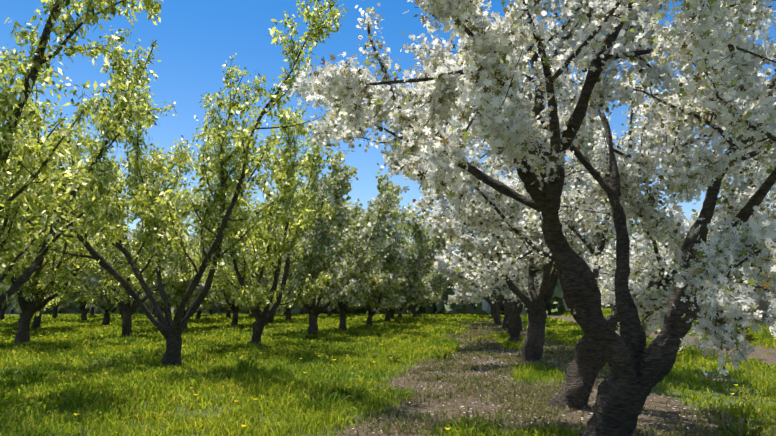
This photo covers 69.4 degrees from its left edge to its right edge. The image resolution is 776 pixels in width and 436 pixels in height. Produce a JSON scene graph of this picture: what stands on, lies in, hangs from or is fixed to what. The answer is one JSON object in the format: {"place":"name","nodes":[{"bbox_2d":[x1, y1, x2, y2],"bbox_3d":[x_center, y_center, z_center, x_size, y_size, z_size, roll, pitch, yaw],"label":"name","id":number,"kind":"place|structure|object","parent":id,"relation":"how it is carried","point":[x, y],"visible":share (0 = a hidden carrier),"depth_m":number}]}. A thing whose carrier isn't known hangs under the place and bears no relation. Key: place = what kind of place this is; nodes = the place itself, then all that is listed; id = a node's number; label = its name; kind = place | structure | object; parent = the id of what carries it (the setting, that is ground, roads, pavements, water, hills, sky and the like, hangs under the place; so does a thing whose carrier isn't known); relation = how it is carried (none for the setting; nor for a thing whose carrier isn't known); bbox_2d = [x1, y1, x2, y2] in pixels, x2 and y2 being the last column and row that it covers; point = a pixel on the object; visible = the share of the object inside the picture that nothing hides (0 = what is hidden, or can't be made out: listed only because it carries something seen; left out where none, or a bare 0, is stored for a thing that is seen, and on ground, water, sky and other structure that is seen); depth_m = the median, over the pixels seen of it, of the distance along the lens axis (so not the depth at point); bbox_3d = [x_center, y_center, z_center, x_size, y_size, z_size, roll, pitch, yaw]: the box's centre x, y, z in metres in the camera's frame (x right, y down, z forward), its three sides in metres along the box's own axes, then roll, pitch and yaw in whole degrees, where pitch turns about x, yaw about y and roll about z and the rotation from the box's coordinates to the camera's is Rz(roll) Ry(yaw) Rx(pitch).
{"place":"outdoors","nodes":[
{"label":"outdoors","id":0,"kind":"place"},
{"bbox_2d":[0,0,177,305],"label":"tree","id":1,"kind":"object","parent":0,"point":[7,142],"depth_m":8.91},
{"bbox_2d":[283,302,301,314],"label":"tree","id":2,"kind":"object","parent":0,"point":[295,306],"depth_m":72.70},
{"bbox_2d":[0,304,775,435],"bbox_3d":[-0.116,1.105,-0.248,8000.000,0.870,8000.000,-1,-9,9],"label":"ground","id":3,"kind":"structure","parent":0,"point":[759,352],"depth_m":8.79},
{"bbox_2d":[0,298,13,319],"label":"tree","id":4,"kind":"object","parent":3,"relation":"on","point":[2,311],"depth_m":49.99},
{"bbox_2d":[9,296,21,322],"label":"tree","id":5,"kind":"object","parent":3,"relation":"on","point":[14,301],"depth_m":41.28},
{"bbox_2d":[1,174,95,328],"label":"tree","id":6,"kind":"object","parent":3,"relation":"on","point":[54,287],"depth_m":31.52},
{"bbox_2d":[50,296,72,317],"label":"tree","id":7,"kind":"object","parent":3,"relation":"on","point":[62,303],"depth_m":55.36},
{"bbox_2d":[0,101,150,342],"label":"tree","id":8,"kind":"object","parent":3,"relation":"on","point":[22,269],"depth_m":20.90},
{"bbox_2d":[64,235,100,320],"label":"tree","id":9,"kind":"object","parent":3,"relation":"on","point":[76,303],"depth_m":47.32},
{"bbox_2d":[87,300,94,315],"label":"tree","id":10,"kind":"object","parent":3,"relation":"on","point":[92,311],"depth_m":60.82},
{"bbox_2d":[63,206,152,324],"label":"tree","id":11,"kind":"object","parent":3,"relation":"on","point":[106,303],"depth_m":37.39},
{"bbox_2d":[115,227,131,318],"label":"tree","id":12,"kind":"object","parent":3,"relation":"on","point":[122,312],"depth_m":53.00},
{"bbox_2d":[113,301,145,314],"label":"tree","id":13,"kind":"object","parent":3,"relation":"on","point":[131,305],"depth_m":66.73},
{"bbox_2d":[89,182,209,334],"bbox_3d":[-10.651,2.220,26.994,5.682,7.419,6.535,-1,-9,9],"label":"tree","id":14,"kind":"object","parent":3,"relation":"on","point":[134,281],"depth_m":25.63},
{"bbox_2d":[114,200,218,319],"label":"tree","id":15,"kind":"object","parent":3,"relation":"on","point":[190,244],"depth_m":44.76},
{"bbox_2d":[0,0,349,366],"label":"tree","id":16,"kind":"object","parent":3,"relation":"on","point":[153,167],"depth_m":13.69},
{"bbox_2d":[137,188,246,329],"bbox_3d":[-11.713,2.120,31.400,7.174,8.868,6.793,-1,-9,9],"label":"tree","id":17,"kind":"object","parent":3,"relation":"on","point":[176,292],"depth_m":30.91},
{"bbox_2d":[184,236,246,318],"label":"tree","id":18,"kind":"object","parent":3,"relation":"on","point":[205,310],"depth_m":49.58},
{"bbox_2d":[191,236,245,317],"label":"tree","id":19,"kind":"object","parent":3,"relation":"on","point":[228,313],"depth_m":55.36},
{"bbox_2d":[193,215,272,324],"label":"tree","id":20,"kind":"object","parent":3,"relation":"on","point":[228,295],"depth_m":37.24},
{"bbox_2d":[186,96,349,345],"bbox_3d":[-4.460,0.339,20.608,6.992,9.177,5.302,-8,-12,44],"label":"tree","id":21,"kind":"object","parent":3,"relation":"on","point":[259,295],"depth_m":19.69},
{"bbox_2d":[250,246,296,322],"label":"tree","id":22,"kind":"object","parent":3,"relation":"on","point":[280,309],"depth_m":42.71},
{"bbox_2d":[286,286,300,319],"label":"tree","id":23,"kind":"object","parent":3,"relation":"on","point":[292,293],"depth_m":49.02},
{"bbox_2d":[10,222,600,314],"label":"tree belt","id":24,"kind":"object","parent":3,"relation":"on","point":[557,298],"depth_m":74.97},
{"bbox_2d":[258,155,403,334],"bbox_3d":[-3.940,1.566,26.934,8.675,8.601,5.347,-6,-11,36],"label":"tree","id":25,"kind":"object","parent":3,"relation":"on","point":[325,246],"depth_m":25.62},
{"bbox_2d":[294,149,400,330],"bbox_3d":[-2.302,1.700,33.111,6.852,10.282,8.209,-1,-9,9],"label":"tree","id":26,"kind":"object","parent":3,"relation":"on","point":[344,222],"depth_m":31.11},
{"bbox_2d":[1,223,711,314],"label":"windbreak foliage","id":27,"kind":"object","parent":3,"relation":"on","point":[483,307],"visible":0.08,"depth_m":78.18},
{"bbox_2d":[350,298,363,315],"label":"tree","id":28,"kind":"object","parent":3,"relation":"on","point":[357,306],"depth_m":71.78},
{"bbox_2d":[337,198,414,324],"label":"tree","id":29,"kind":"object","parent":3,"relation":"on","point":[395,264],"depth_m":36.82},
{"bbox_2d":[0,323,762,435],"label":"dandelions","id":30,"kind":"object","parent":3,"relation":"on","point":[262,352],"visible":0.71,"depth_m":15.32},
{"bbox_2d":[0,307,775,435],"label":"grass","id":31,"kind":"structure","parent":3,"relation":"on","point":[279,388],"depth_m":11.56},
{"bbox_2d":[355,196,440,321],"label":"tree","id":32,"kind":"object","parent":3,"relation":"on","point":[417,235],"depth_m":42.83},
{"bbox_2d":[396,273,427,317],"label":"tree","id":33,"kind":"object","parent":3,"relation":"on","point":[399,314],"depth_m":55.55},
{"bbox_2d":[390,205,446,318],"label":"tree","id":34,"kind":"object","parent":3,"relation":"on","point":[438,242],"depth_m":48.07},
{"bbox_2d":[409,247,448,316],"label":"tree","id":35,"kind":"object","parent":3,"relation":"on","point":[431,280],"depth_m":62.80},
{"bbox_2d":[414,244,452,315],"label":"tree","id":36,"kind":"object","parent":3,"relation":"on","point":[442,290],"depth_m":67.52},
{"bbox_2d":[428,250,507,329],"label":"tree","id":37,"kind":"object","parent":3,"relation":"on","point":[443,264],"depth_m":34.33},
{"bbox_2d":[447,276,499,310],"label":"tree","id":38,"kind":"object","parent":3,"relation":"on","point":[461,290],"depth_m":51.30},
{"bbox_2d":[457,250,497,317],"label":"tree","id":39,"kind":"object","parent":3,"relation":"on","point":[491,306],"depth_m":58.48},
{"bbox_2d":[442,239,535,325],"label":"tree","id":40,"kind":"object","parent":3,"relation":"on","point":[458,299],"depth_m":40.97},
{"bbox_2d":[442,222,541,334],"bbox_3d":[6.411,2.148,27.736,7.131,7.772,8.783,-1,-9,9],"label":"tree","id":41,"kind":"object","parent":3,"relation":"on","point":[469,261],"depth_m":26.05},
{"bbox_2d":[488,278,541,320],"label":"tree","id":42,"kind":"object","parent":3,"relation":"on","point":[495,303],"depth_m":45.24},
{"bbox_2d":[402,131,657,343],"bbox_3d":[4.578,0.399,21.325,7.211,9.271,9.661,5,-10,-30],"label":"tree","id":43,"kind":"object","parent":3,"relation":"on","point":[521,284],"depth_m":19.57},
{"bbox_2d":[422,80,642,362],"bbox_3d":[4.345,0.572,15.794,6.499,7.244,6.564,4,-10,-25],"label":"tree","id":44,"kind":"object","parent":3,"relation":"on","point":[482,245],"depth_m":14.84},
{"bbox_2d":[304,0,775,435],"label":"tree","id":45,"kind":"object","parent":3,"relation":"on","point":[748,69],"depth_m":5.98},
{"bbox_2d":[280,0,775,376],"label":"blossoms","id":46,"kind":"object","parent":45,"relation":"attached to","point":[347,84],"visible":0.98,"depth_m":4.18},
{"bbox_2d":[322,325,771,435],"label":"ground litter","id":47,"kind":"object","parent":3,"relation":"on","point":[653,407],"visible":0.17,"depth_m":8.56},
{"bbox_2d":[339,326,766,435],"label":"fallen petals","id":48,"kind":"object","parent":3,"relation":"on","point":[523,389],"visible":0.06,"depth_m":8.90},
{"bbox_2d":[377,0,775,409],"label":"tree","id":49,"kind":"object","parent":3,"relation":"on","point":[632,205],"depth_m":8.17},
{"bbox_2d":[588,241,632,313],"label":"tree","id":50,"kind":"object","parent":3,"relation":"on","point":[590,264],"depth_m":50.87},
{"bbox_2d":[615,235,661,284],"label":"tree","id":51,"kind":"object","parent":3,"relation":"on","point":[645,244],"depth_m":43.41},
{"bbox_2d":[714,244,775,326],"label":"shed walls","id":52,"kind":"structure","parent":3,"relation":"on","point":[743,311],"depth_m":23.40},
{"bbox_2d":[0,0,775,250],"label":"sky","id":53,"kind":"structure","parent":0,"point":[194,38]},
{"bbox_2d":[325,320,775,435],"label":"dirt path","id":54,"kind":"structure","parent":0,"point":[539,387],"depth_m":9.23},
{"bbox_2d":[607,210,700,305],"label":"tree","id":55,"kind":"object","parent":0,"point":[636,244],"depth_m":37.42},
{"bbox_2d":[650,198,774,307],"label":"tree","id":56,"kind":"object","parent":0,"point":[678,217],"depth_m":30.23},
{"bbox_2d":[752,277,768,321],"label":"blossoming tree","id":57,"kind":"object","parent":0,"point":[763,305],"depth_m":22.53}
]}

